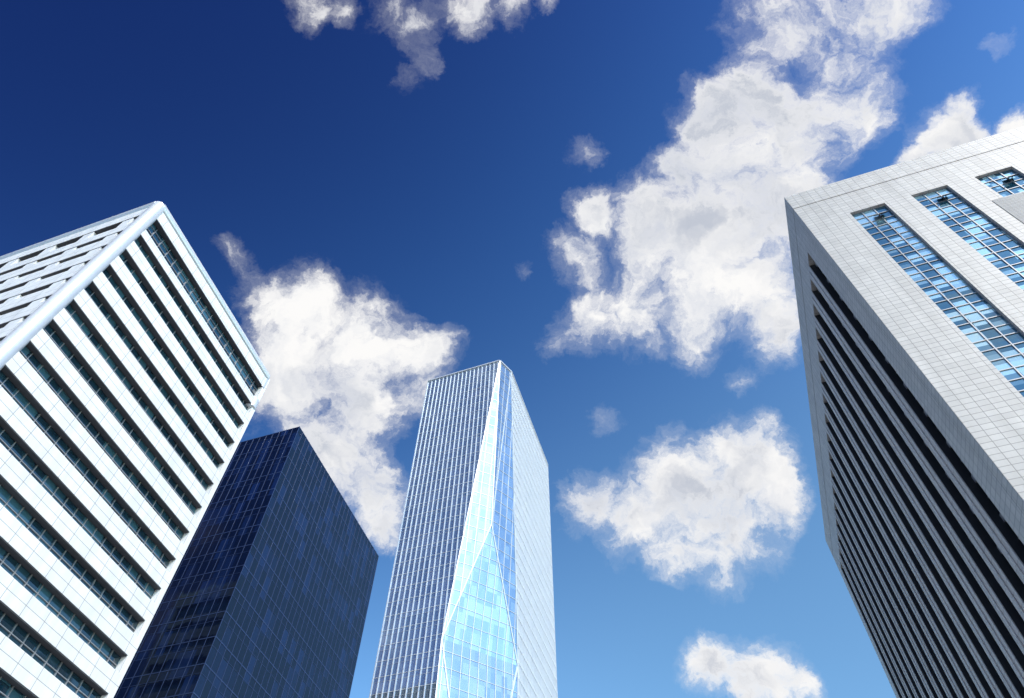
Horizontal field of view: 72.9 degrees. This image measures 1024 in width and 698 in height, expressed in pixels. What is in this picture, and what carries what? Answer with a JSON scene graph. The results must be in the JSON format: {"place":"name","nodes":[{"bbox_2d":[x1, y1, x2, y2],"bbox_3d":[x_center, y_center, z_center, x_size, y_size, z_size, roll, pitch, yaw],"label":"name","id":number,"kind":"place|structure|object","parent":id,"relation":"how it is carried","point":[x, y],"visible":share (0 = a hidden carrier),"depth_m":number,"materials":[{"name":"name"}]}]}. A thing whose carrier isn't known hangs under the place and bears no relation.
{"place":"outdoors","nodes":[
{"label":"outdoors","id":0,"kind":"place"},
{"bbox_2d":[0,224,257,697],"bbox_3d":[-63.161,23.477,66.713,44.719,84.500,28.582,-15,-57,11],"label":"ribbon windows","id":1,"kind":"structure","parent":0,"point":[19,632],"depth_m":70.38,"materials":[{"name":"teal glass"}]},
{"bbox_2d":[0,225,256,697],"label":"window mullions","id":2,"kind":"object","parent":1,"relation":"attached to","point":[30,587],"depth_m":70.77,"materials":[{"name":"grey metal"}]},
{"bbox_2d":[0,201,269,409],"bbox_3d":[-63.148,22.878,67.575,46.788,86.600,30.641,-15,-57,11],"label":"rounded corner trim","id":3,"kind":"structure","parent":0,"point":[20,336],"depth_m":79.17,"materials":[{"name":"white metal"}]},
{"bbox_2d":[114,426,378,697],"bbox_3d":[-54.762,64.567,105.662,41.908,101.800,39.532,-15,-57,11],"label":"dark glass office building","id":4,"kind":"structure","parent":0,"point":[267,594],"depth_m":115.46,"materials":[{"name":"blue glass"}]},
{"bbox_2d":[0,0,1023,697],"label":"sky","id":5,"kind":"structure","parent":0,"point":[386,199],"materials":[{"name":"blue"}]},
{"bbox_2d":[809,266,1023,697],"bbox_3d":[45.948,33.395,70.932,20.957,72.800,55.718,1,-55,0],"label":"granite piers","id":6,"kind":"structure","parent":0,"point":[1000,541],"depth_m":72.88,"materials":[{"name":"grey stone"}]},
{"bbox_3d":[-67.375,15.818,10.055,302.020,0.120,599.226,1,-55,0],"label":"pavement","id":7,"kind":"structure","parent":0,"visible":0},
{"bbox_2d":[0,208,269,697],"bbox_3d":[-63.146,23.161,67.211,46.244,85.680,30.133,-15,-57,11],"label":"white spandrels","id":8,"kind":"object","parent":7,"relation":"on","point":[25,669],"visible":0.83,"depth_m":72.69,"materials":[{"name":"metal"}]},
{"bbox_2d":[0,216,261,697],"bbox_3d":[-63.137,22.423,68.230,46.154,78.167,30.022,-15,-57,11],"label":"recess soffits","id":9,"kind":"object","parent":8,"relation":"attached to","point":[42,521],"visible":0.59,"depth_m":75.27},
{"bbox_2d":[369,360,557,697],"bbox_3d":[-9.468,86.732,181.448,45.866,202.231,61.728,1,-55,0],"label":"faceted glass skyscraper","id":10,"kind":"structure","parent":7,"relation":"on","point":[469,610],"depth_m":190.90,"materials":[{"name":"blue glass"}]},
{"bbox_3d":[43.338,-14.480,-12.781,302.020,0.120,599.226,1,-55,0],"label":"pavement","id":11,"kind":"structure","parent":0,"visible":0},
{"bbox_2d":[784,126,1023,697],"bbox_3d":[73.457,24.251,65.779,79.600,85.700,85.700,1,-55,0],"label":"granite cladding","id":12,"kind":"structure","parent":11,"relation":"on","point":[968,396],"depth_m":69.66,"materials":[{"name":"white stone"}]},
{"bbox_2d":[810,264,1023,697],"bbox_3d":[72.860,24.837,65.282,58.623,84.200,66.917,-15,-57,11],"label":"shadow gap","id":13,"kind":"object","parent":12,"relation":"attached to","point":[1002,526],"visible":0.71,"depth_m":72.36,"materials":[{"name":"black"}]},
{"bbox_2d":[815,169,1023,620],"bbox_3d":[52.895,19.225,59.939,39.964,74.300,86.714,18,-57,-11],"label":"window frames","id":14,"kind":"structure","parent":12,"relation":"attached to","point":[984,317],"depth_m":68.23,"materials":[{"name":"grey metal"}]},
{"bbox_2d":[875,175,1016,216],"bbox_3d":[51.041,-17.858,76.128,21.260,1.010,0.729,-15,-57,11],"label":"open awning windows","id":15,"kind":"structure","parent":14,"relation":"attached to","point":[1012,176],"depth_m":76.31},
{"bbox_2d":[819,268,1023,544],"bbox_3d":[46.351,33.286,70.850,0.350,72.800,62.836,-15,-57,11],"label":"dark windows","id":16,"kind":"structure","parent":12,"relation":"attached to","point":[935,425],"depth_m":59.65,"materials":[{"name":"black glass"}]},
{"bbox_2d":[852,170,1023,396],"bbox_3d":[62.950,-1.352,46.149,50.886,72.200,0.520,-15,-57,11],"label":"blue windows","id":17,"kind":"structure","parent":12,"relation":"attached to","point":[1011,374],"depth_m":67.58,"materials":[{"name":"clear glass"}]},
{"bbox_2d":[992,192,1023,222],"bbox_3d":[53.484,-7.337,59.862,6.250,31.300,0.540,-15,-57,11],"label":"louvre panel","id":18,"kind":"object","parent":12,"relation":"attached to","point":[1012,205],"visible":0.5,"depth_m":71.52,"materials":[{"name":"white metal"}]}
]}

